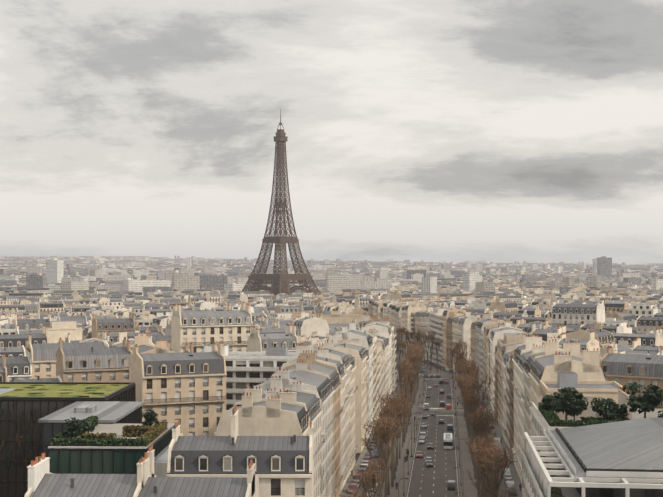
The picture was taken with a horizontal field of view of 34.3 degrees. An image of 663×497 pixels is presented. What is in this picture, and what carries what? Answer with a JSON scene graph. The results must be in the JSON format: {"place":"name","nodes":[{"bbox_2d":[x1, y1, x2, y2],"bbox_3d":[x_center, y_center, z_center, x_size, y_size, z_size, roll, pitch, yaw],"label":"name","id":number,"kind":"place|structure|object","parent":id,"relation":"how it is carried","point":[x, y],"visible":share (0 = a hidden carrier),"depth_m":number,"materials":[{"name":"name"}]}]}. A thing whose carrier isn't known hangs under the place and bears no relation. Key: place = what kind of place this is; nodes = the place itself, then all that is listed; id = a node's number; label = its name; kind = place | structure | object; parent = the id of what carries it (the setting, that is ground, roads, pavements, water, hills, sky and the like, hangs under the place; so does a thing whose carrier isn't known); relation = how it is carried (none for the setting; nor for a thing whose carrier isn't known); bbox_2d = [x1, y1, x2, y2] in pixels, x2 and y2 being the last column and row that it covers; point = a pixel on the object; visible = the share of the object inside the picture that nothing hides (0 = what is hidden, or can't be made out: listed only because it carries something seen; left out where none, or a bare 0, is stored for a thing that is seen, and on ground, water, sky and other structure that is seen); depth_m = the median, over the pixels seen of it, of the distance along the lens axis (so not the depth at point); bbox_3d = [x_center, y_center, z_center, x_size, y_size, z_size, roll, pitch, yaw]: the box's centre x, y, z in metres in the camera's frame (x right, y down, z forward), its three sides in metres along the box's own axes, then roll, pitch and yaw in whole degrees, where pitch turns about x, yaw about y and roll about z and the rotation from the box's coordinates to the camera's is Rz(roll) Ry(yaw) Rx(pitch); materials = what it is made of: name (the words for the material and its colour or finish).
{"place":"outdoors","nodes":[
{"label":"outdoors","id":0,"kind":"place"},
{"bbox_2d":[0,0,662,263],"label":"sky","id":1,"kind":"structure","parent":0,"point":[500,131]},
{"bbox_2d":[339,352,521,496],"bbox_3d":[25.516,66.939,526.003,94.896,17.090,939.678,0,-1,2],"label":"sidewalk","id":2,"kind":"structure","parent":0,"point":[467,488],"depth_m":302.30,"materials":[{"name":"grey concrete"}]},
{"bbox_2d":[338,484,366,496],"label":"plane tree","id":3,"kind":"object","parent":2,"relation":"on","point":[360,495],"visible":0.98,"depth_m":159.39,"materials":[{"name":"brown plant"}]},
{"bbox_2d":[352,467,388,496],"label":"plane tree","id":4,"kind":"object","parent":2,"relation":"on","point":[371,477],"visible":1,"depth_m":181.82,"materials":[{"name":"brown plant"}]},
{"bbox_2d":[360,414,395,496],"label":"plane tree","id":5,"kind":"object","parent":2,"relation":"on","point":[366,444],"visible":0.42,"depth_m":212.12,"materials":[{"name":"brown plant"}]},
{"bbox_2d":[362,456,394,496],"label":"plane tree","id":6,"kind":"object","parent":2,"relation":"on","point":[371,469],"visible":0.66,"depth_m":191.06,"materials":[{"name":"brown plant"}]},
{"bbox_2d":[370,412,401,496],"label":"plane tree","id":7,"kind":"object","parent":2,"relation":"on","point":[385,432],"visible":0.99,"depth_m":201.40,"materials":[{"name":"brown plant"}]},
{"bbox_2d":[362,410,411,496],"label":"plane tree","id":8,"kind":"object","parent":2,"relation":"on","point":[396,429],"visible":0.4,"depth_m":222.11,"materials":[{"name":"brown plant"}]},
{"bbox_2d":[377,402,398,494],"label":"plane tree","id":9,"kind":"object","parent":2,"relation":"on","point":[389,410],"visible":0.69,"depth_m":242.51,"materials":[{"name":"brown plant"}]},
{"bbox_2d":[372,389,413,478],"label":"plane tree","id":10,"kind":"object","parent":2,"relation":"on","point":[388,395],"visible":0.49,"depth_m":264.06,"materials":[{"name":"brown plant"}]},
{"bbox_2d":[385,395,402,464],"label":"plane tree","id":11,"kind":"object","parent":2,"relation":"on","point":[398,426],"visible":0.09,"depth_m":284.39,"materials":[{"name":"brown plant"}]},
{"bbox_2d":[382,393,408,486],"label":"plane tree","id":12,"kind":"object","parent":2,"relation":"on","point":[401,412],"visible":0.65,"depth_m":253.61,"materials":[{"name":"brown plant"}]},
{"bbox_2d":[395,332,401,369],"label":"plane tree","id":13,"kind":"object","parent":2,"relation":"on","point":[399,338],"visible":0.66,"depth_m":606.66,"materials":[{"name":"brown plant"}]},
{"bbox_2d":[396,339,404,366],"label":"plane tree","id":14,"kind":"object","parent":2,"relation":"on","point":[399,344],"visible":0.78,"depth_m":595.25,"materials":[{"name":"brown plant"}]},
{"bbox_2d":[396,325,406,357],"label":"plane tree","id":15,"kind":"object","parent":2,"relation":"on","point":[400,330],"visible":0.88,"depth_m":715.49,"materials":[{"name":"brown plant"}]},
{"bbox_2d":[393,405,410,458],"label":"plane tree","id":16,"kind":"object","parent":2,"relation":"on","point":[400,434],"visible":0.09,"depth_m":294.84,"materials":[{"name":"brown plant"}]},
{"bbox_2d":[395,410,409,470],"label":"plane tree","id":17,"kind":"object","parent":2,"relation":"on","point":[396,445],"visible":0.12,"depth_m":274.75,"materials":[{"name":"brown plant"}]},
{"bbox_2d":[394,388,410,436],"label":"plane tree","id":18,"kind":"object","parent":2,"relation":"on","point":[407,400],"visible":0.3,"depth_m":337.00,"materials":[{"name":"brown plant"}]},
{"bbox_2d":[399,341,406,364],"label":"plane tree","id":19,"kind":"object","parent":2,"relation":"on","point":[403,344],"visible":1,"depth_m":585.76,"materials":[{"name":"brown plant"}]},
{"bbox_2d":[396,369,411,432],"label":"plane tree","id":20,"kind":"object","parent":2,"relation":"on","point":[405,392],"visible":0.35,"depth_m":347.23,"materials":[{"name":"brown plant"}]},
{"bbox_2d":[395,399,412,447],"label":"plane tree","id":21,"kind":"object","parent":2,"relation":"on","point":[403,419],"visible":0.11,"depth_m":315.51,"materials":[{"name":"brown plant"}]},
{"bbox_2d":[395,358,415,441],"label":"plane tree","id":22,"kind":"object","parent":2,"relation":"on","point":[401,372],"visible":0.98,"depth_m":325.54,"materials":[{"name":"brown plant"}]},
{"bbox_2d":[398,376,415,428],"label":"plane tree","id":23,"kind":"object","parent":2,"relation":"on","point":[410,392],"visible":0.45,"depth_m":357.14,"materials":[{"name":"brown plant"}]},
{"bbox_2d":[395,361,420,424],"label":"plane tree","id":24,"kind":"object","parent":2,"relation":"on","point":[415,374],"visible":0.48,"depth_m":368.30,"materials":[{"name":"brown plant"}]},
{"bbox_2d":[404,330,411,343],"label":"plane tree","id":25,"kind":"object","parent":2,"relation":"on","point":[406,334],"visible":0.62,"depth_m":684.00,"materials":[{"name":"brown plant"}]},
{"bbox_2d":[406,378,413,420],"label":"plane tree","id":26,"kind":"object","parent":2,"relation":"on","point":[411,382],"visible":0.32,"depth_m":378.89,"materials":[{"name":"brown plant"}]},
{"bbox_2d":[403,349,419,407],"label":"plane tree","id":27,"kind":"object","parent":2,"relation":"on","point":[412,356],"visible":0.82,"depth_m":419.25,"materials":[{"name":"brown plant"}]},
{"bbox_2d":[404,358,419,416],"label":"plane tree","id":28,"kind":"object","parent":2,"relation":"on","point":[412,381],"visible":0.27,"depth_m":388.48,"materials":[{"name":"brown plant"}]},
{"bbox_2d":[406,342,420,393],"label":"plane tree","id":29,"kind":"object","parent":2,"relation":"on","point":[411,351],"visible":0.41,"depth_m":472.68,"materials":[{"name":"brown plant"}]},
{"bbox_2d":[409,329,419,346],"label":"plane tree","id":30,"kind":"object","parent":2,"relation":"on","point":[411,334],"visible":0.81,"depth_m":674.62,"materials":[{"name":"brown plant"}]},
{"bbox_2d":[411,424,417,455],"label":"street lamp","id":31,"kind":"object","parent":2,"relation":"on","point":[411,439],"visible":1,"depth_m":297.68,"materials":[{"name":"metal"}]},
{"bbox_2d":[407,348,424,396],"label":"plane tree","id":32,"kind":"object","parent":2,"relation":"on","point":[418,368],"visible":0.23,"depth_m":461.89,"materials":[{"name":"brown plant"}]},
{"bbox_2d":[409,347,423,403],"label":"plane tree","id":33,"kind":"object","parent":2,"relation":"on","point":[421,355],"visible":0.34,"depth_m":430.74,"materials":[{"name":"brown plant"}]},
{"bbox_2d":[412,345,422,389],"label":"plane tree","id":34,"kind":"object","parent":2,"relation":"on","point":[418,351],"visible":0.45,"depth_m":452.09,"materials":[{"name":"brown plant"}]},
{"bbox_2d":[412,360,422,384],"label":"plane tree","id":35,"kind":"object","parent":2,"relation":"on","point":[416,368],"visible":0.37,"depth_m":440.32,"materials":[{"name":"brown plant"}]},
{"bbox_2d":[414,331,425,341],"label":"plane tree","id":36,"kind":"object","parent":2,"relation":"on","point":[418,333],"visible":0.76,"depth_m":651.29,"materials":[{"name":"brown plant"}]},
{"bbox_2d":[418,330,427,366],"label":"plane tree","id":37,"kind":"object","parent":2,"relation":"on","point":[423,335],"visible":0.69,"depth_m":631.76,"materials":[{"name":"brown plant"}]},
{"bbox_2d":[422,331,430,367],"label":"plane tree","id":38,"kind":"object","parent":2,"relation":"on","point":[428,345],"visible":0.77,"depth_m":621.12,"materials":[{"name":"brown plant"}]},
{"bbox_2d":[427,331,434,369],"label":"plane tree","id":39,"kind":"object","parent":2,"relation":"on","point":[432,336],"visible":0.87,"depth_m":610.82,"materials":[{"name":"brown plant"}]},
{"bbox_2d":[431,337,441,372],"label":"plane tree","id":40,"kind":"object","parent":2,"relation":"on","point":[437,343],"visible":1,"depth_m":590.39,"materials":[{"name":"brown plant"}]},
{"bbox_2d":[447,349,455,378],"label":"plane tree","id":41,"kind":"object","parent":2,"relation":"on","point":[451,361],"visible":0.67,"depth_m":547.73,"materials":[{"name":"brown plant"}]},
{"bbox_2d":[452,432,459,466],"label":"street lamp","id":42,"kind":"object","parent":2,"relation":"on","point":[459,449],"visible":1,"depth_m":282.41,"materials":[{"name":"metal"}]},
{"bbox_2d":[451,346,463,380],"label":"plane tree","id":43,"kind":"object","parent":2,"relation":"on","point":[452,350],"visible":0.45,"depth_m":537.02,"materials":[{"name":"brown plant"}]},
{"bbox_2d":[450,340,467,359],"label":"plane tree","id":44,"kind":"object","parent":2,"relation":"on","point":[456,348],"visible":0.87,"depth_m":473.98,"materials":[{"name":"brown plant"}]},
{"bbox_2d":[454,344,473,360],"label":"plane tree","id":45,"kind":"object","parent":2,"relation":"on","point":[460,353],"visible":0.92,"depth_m":452.53,"materials":[{"name":"brown plant"}]},
{"bbox_2d":[450,361,479,427],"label":"plane tree","id":46,"kind":"object","parent":2,"relation":"on","point":[466,368],"visible":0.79,"depth_m":358.89,"materials":[{"name":"brown plant"}]},
{"bbox_2d":[455,354,475,416],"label":"plane tree","id":47,"kind":"object","parent":2,"relation":"on","point":[464,361],"visible":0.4,"depth_m":389.10,"materials":[{"name":"brown plant"}]},
{"bbox_2d":[456,371,476,451],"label":"plane tree","id":48,"kind":"object","parent":2,"relation":"on","point":[461,385],"visible":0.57,"depth_m":306.44,"materials":[{"name":"brown plant"}]},
{"bbox_2d":[454,371,486,395],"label":"plane tree","id":49,"kind":"object","parent":2,"relation":"on","point":[482,381],"visible":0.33,"depth_m":326.63,"materials":[{"name":"brown plant"}]},
{"bbox_2d":[464,397,479,457],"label":"plane tree","id":50,"kind":"object","parent":2,"relation":"on","point":[467,409],"visible":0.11,"depth_m":297.02,"materials":[{"name":"brown plant"}]},
{"bbox_2d":[466,410,479,478],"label":"plane tree","id":51,"kind":"object","parent":2,"relation":"on","point":[475,436],"visible":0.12,"depth_m":264.88,"materials":[{"name":"brown plant"}]},
{"bbox_2d":[457,387,496,470],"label":"plane tree","id":52,"kind":"object","parent":2,"relation":"on","point":[483,398],"visible":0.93,"depth_m":274.91,"materials":[{"name":"brown plant"}]},
{"bbox_2d":[461,432,492,495],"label":"plane tree","id":53,"kind":"object","parent":2,"relation":"on","point":[480,439],"visible":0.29,"depth_m":202.58,"materials":[{"name":"brown plant"}]},
{"bbox_2d":[461,368,493,464],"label":"plane tree","id":54,"kind":"object","parent":2,"relation":"on","point":[472,385],"visible":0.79,"depth_m":285.36,"materials":[{"name":"brown plant"}]},
{"bbox_2d":[471,421,488,485],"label":"plane tree","id":55,"kind":"object","parent":2,"relation":"on","point":[484,434],"visible":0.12,"depth_m":254.00,"materials":[{"name":"brown plant"}]},
{"bbox_2d":[465,402,497,496],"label":"plane tree","id":56,"kind":"object","parent":2,"relation":"on","point":[487,420],"visible":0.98,"depth_m":232.95,"materials":[{"name":"brown plant"}]},
{"bbox_2d":[468,413,495,493],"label":"plane tree","id":57,"kind":"object","parent":2,"relation":"on","point":[471,426],"visible":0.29,"depth_m":242.98,"materials":[{"name":"brown plant"}]},
{"bbox_2d":[466,468,499,496],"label":"plane tree","id":58,"kind":"object","parent":2,"relation":"on","point":[474,483],"visible":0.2,"depth_m":191.62,"materials":[{"name":"brown plant"}]},
{"bbox_2d":[471,429,495,494],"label":"plane tree","id":59,"kind":"object","parent":2,"relation":"on","point":[479,435],"visible":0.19,"depth_m":222.83,"materials":[{"name":"brown plant"}]},
{"bbox_2d":[470,434,504,490],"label":"plane tree","id":60,"kind":"object","parent":2,"relation":"on","point":[484,444],"visible":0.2,"depth_m":211.32,"materials":[{"name":"brown plant"}]},
{"bbox_2d":[481,476,501,495],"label":"plane tree","id":61,"kind":"object","parent":2,"relation":"on","point":[486,489],"visible":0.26,"depth_m":181.86,"materials":[{"name":"brown plant"}]},
{"bbox_2d":[467,430,518,496],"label":"plane tree","id":62,"kind":"object","parent":2,"relation":"on","point":[497,458],"visible":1,"depth_m":161.28,"materials":[{"name":"brown plant"}]},
{"bbox_2d":[471,478,515,496],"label":"plane tree","id":63,"kind":"object","parent":2,"relation":"on","point":[512,489],"visible":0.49,"depth_m":171.41,"materials":[{"name":"brown plant"}]},
{"bbox_2d":[339,429,521,495],"bbox_3d":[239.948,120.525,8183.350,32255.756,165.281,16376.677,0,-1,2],"label":"awnings","id":64,"kind":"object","parent":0,"point":[357,455],"depth_m":299.65,"materials":[{"name":"fabric"}]},
{"bbox_2d":[0,382,174,496],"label":"buildings","id":65,"kind":"structure","parent":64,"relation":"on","point":[120,439],"depth_m":189.88,"materials":[{"name":"black glass"}]},
{"bbox_2d":[63,417,82,438],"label":"shrub","id":66,"kind":"object","parent":65,"relation":"on","point":[74,426],"visible":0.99,"depth_m":154.85,"materials":[{"name":"green plant"}]},
{"bbox_2d":[79,419,94,432],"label":"shrub","id":67,"kind":"object","parent":65,"relation":"on","point":[86,427],"visible":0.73,"depth_m":160.03,"materials":[{"name":"green plant"}]},
{"bbox_2d":[141,409,158,425],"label":"shrub","id":68,"kind":"object","parent":65,"relation":"on","point":[150,418],"visible":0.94,"depth_m":165.69,"materials":[{"name":"green plant"}]},
{"bbox_2d":[24,405,312,496],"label":"buildings","id":69,"kind":"structure","parent":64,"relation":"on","point":[233,464],"depth_m":140.71,"materials":[{"name":"stone"}]},
{"bbox_2d":[0,290,372,435],"bbox_3d":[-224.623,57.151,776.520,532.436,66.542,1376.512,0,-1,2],"label":"city buildings","id":70,"kind":"structure","parent":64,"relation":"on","point":[170,367],"depth_m":335.26,"materials":[{"name":"stone"}]},
{"bbox_2d":[121,309,362,409],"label":"buildings","id":71,"kind":"structure","parent":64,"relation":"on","point":[245,369],"depth_m":290.71,"materials":[{"name":"stone"}]},
{"bbox_2d":[242,109,320,294],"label":"eiffel tower","id":72,"kind":"structure","parent":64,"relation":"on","point":[282,281],"depth_m":1705.22,"materials":[{"name":"metal"}]},
{"bbox_2d":[29,256,611,282],"bbox_3d":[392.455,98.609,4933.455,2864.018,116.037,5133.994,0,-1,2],"label":"high-rise buildings","id":73,"kind":"structure","parent":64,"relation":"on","point":[602,265],"depth_m":3664.47,"materials":[{"name":"grey concrete"}]},
{"bbox_2d":[0,255,662,303],"bbox_3d":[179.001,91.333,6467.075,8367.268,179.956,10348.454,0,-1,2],"label":"city buildings","id":74,"kind":"structure","parent":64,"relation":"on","point":[127,278],"depth_m":2416.91,"materials":[{"name":"stone"}]},
{"bbox_2d":[214,297,621,496],"bbox_3d":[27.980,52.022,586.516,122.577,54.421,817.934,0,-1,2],"label":"apartment buildings","id":75,"kind":"structure","parent":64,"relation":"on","point":[333,384],"depth_m":262.75,"materials":[{"name":"stone"}]},
{"bbox_2d":[324,291,662,408],"bbox_3d":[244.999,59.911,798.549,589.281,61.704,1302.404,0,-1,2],"label":"city buildings","id":76,"kind":"structure","parent":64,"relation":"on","point":[624,336],"depth_m":522.54,"materials":[{"name":"stone"}]},
{"bbox_2d":[522,386,662,496],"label":"buildings","id":77,"kind":"structure","parent":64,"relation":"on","point":[588,452],"depth_m":140.35,"materials":[{"name":"stone"}]},
{"bbox_2d":[541,393,559,410],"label":"roof tree","id":78,"kind":"object","parent":77,"relation":"on","point":[546,402],"visible":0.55,"depth_m":175.40,"materials":[{"name":"green plant"}]},
{"bbox_2d":[549,387,584,419],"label":"roof tree","id":79,"kind":"object","parent":77,"relation":"on","point":[568,400],"visible":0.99,"depth_m":166.96,"materials":[{"name":"green plant"}]},
{"bbox_2d":[568,397,588,420],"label":"roof tree","id":80,"kind":"object","parent":77,"relation":"on","point":[584,403],"visible":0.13,"depth_m":172.02,"materials":[{"name":"green plant"}]},
{"bbox_2d":[590,397,617,420],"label":"roof tree","id":81,"kind":"object","parent":77,"relation":"on","point":[600,409],"visible":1,"depth_m":166.58,"materials":[{"name":"green plant"}]},
{"bbox_2d":[613,403,628,417],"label":"roof tree","id":82,"kind":"object","parent":77,"relation":"on","point":[622,411],"visible":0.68,"depth_m":170.70,"materials":[{"name":"green plant"}]},
{"bbox_2d":[622,382,662,417],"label":"roof tree","id":83,"kind":"object","parent":77,"relation":"on","point":[650,399],"visible":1,"depth_m":167.21,"materials":[{"name":"green plant"}]},
{"bbox_2d":[356,352,516,496],"bbox_3d":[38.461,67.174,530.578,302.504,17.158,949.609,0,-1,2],"label":"avenue road","id":84,"kind":"structure","parent":0,"point":[444,461],"depth_m":308.86,"materials":[{"name":"grey asphalt"}]},
{"bbox_2d":[346,490,353,496],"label":"car","id":85,"kind":"object","parent":84,"relation":"on","point":[349,492],"visible":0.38,"depth_m":240.07,"materials":[{"name":"paint"}]},
{"bbox_2d":[348,483,356,492],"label":"car","id":86,"kind":"object","parent":84,"relation":"on","point":[351,485],"visible":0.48,"depth_m":246.13,"materials":[{"name":"paint"}]},
{"bbox_2d":[352,480,359,488],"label":"car","id":87,"kind":"object","parent":84,"relation":"on","point":[355,481],"visible":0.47,"depth_m":252.77,"materials":[{"name":"paint"}]},
{"bbox_2d":[353,473,361,481],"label":"car","id":88,"kind":"object","parent":84,"relation":"on","point":[355,478],"visible":0.39,"depth_m":258.62,"materials":[{"name":"paint"}]},
{"bbox_2d":[359,465,366,471],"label":"van","id":89,"kind":"object","parent":84,"relation":"on","point":[362,467],"visible":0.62,"depth_m":275.19,"materials":[{"name":"paint"}]},
{"bbox_2d":[361,461,368,466],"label":"car","id":90,"kind":"object","parent":84,"relation":"on","point":[365,463],"visible":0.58,"depth_m":281.49,"materials":[{"name":"paint"}]},
{"bbox_2d":[373,449,379,457],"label":"car","id":91,"kind":"object","parent":84,"relation":"on","point":[375,454],"visible":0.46,"depth_m":297.53,"materials":[{"name":"paint"}]},
{"bbox_2d":[416,451,421,457],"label":"car","id":92,"kind":"object","parent":84,"relation":"on","point":[418,453],"visible":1,"depth_m":297.39,"materials":[{"name":"paint"}]},
{"bbox_2d":[419,438,424,443],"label":"car","id":93,"kind":"object","parent":84,"relation":"on","point":[421,440],"visible":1,"depth_m":324.14,"materials":[{"name":"paint"}]},
{"bbox_2d":[420,432,425,437],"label":"car","id":94,"kind":"object","parent":84,"relation":"on","point":[422,434],"visible":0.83,"depth_m":333.59,"materials":[{"name":"paint"}]},
{"bbox_2d":[426,460,432,466],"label":"car","id":95,"kind":"object","parent":84,"relation":"on","point":[429,462],"visible":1,"depth_m":282.26,"materials":[{"name":"paint"}]},
{"bbox_2d":[427,443,432,448],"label":"car","id":96,"kind":"object","parent":84,"relation":"on","point":[429,445],"visible":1,"depth_m":312.80,"materials":[{"name":"paint"}]},
{"bbox_2d":[371,371,508,496],"bbox_3d":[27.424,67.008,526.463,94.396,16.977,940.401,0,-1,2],"label":"road markings","id":97,"kind":"object","parent":84,"relation":"on","point":[436,437],"visible":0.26,"depth_m":344.20,"materials":[{"name":"paint"}]},
{"bbox_2d":[444,433,451,448],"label":"bus","id":98,"kind":"object","parent":84,"relation":"on","point":[447,440],"visible":1,"depth_m":312.60,"materials":[{"name":"paint"}]},
{"bbox_2d":[447,424,452,430],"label":"van","id":99,"kind":"object","parent":84,"relation":"on","point":[449,426],"visible":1,"depth_m":352.44,"materials":[{"name":"paint"}]},
{"bbox_2d":[447,480,454,489],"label":"van","id":100,"kind":"object","parent":84,"relation":"on","point":[450,484],"visible":1,"depth_m":250.22,"materials":[{"name":"paint"}]},
{"bbox_2d":[493,438,500,445],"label":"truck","id":101,"kind":"object","parent":84,"relation":"on","point":[495,440],"visible":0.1,"depth_m":309.91,"materials":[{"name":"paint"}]},
{"bbox_2d":[503,468,509,476],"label":"car","id":102,"kind":"object","parent":84,"relation":"on","point":[507,471],"visible":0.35,"depth_m":267.27,"materials":[{"name":"paint"}]},
{"bbox_2d":[504,474,511,480],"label":"car","id":103,"kind":"object","parent":84,"relation":"on","point":[507,476],"visible":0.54,"depth_m":262.11,"materials":[{"name":"paint"}]},
{"bbox_2d":[506,481,514,489],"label":"car","id":104,"kind":"object","parent":84,"relation":"on","point":[510,484],"visible":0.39,"depth_m":249.56,"materials":[{"name":"paint"}]},
{"bbox_2d":[508,487,516,494],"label":"car","id":105,"kind":"object","parent":84,"relation":"on","point":[514,493],"visible":0.74,"depth_m":243.88,"materials":[{"name":"paint"}]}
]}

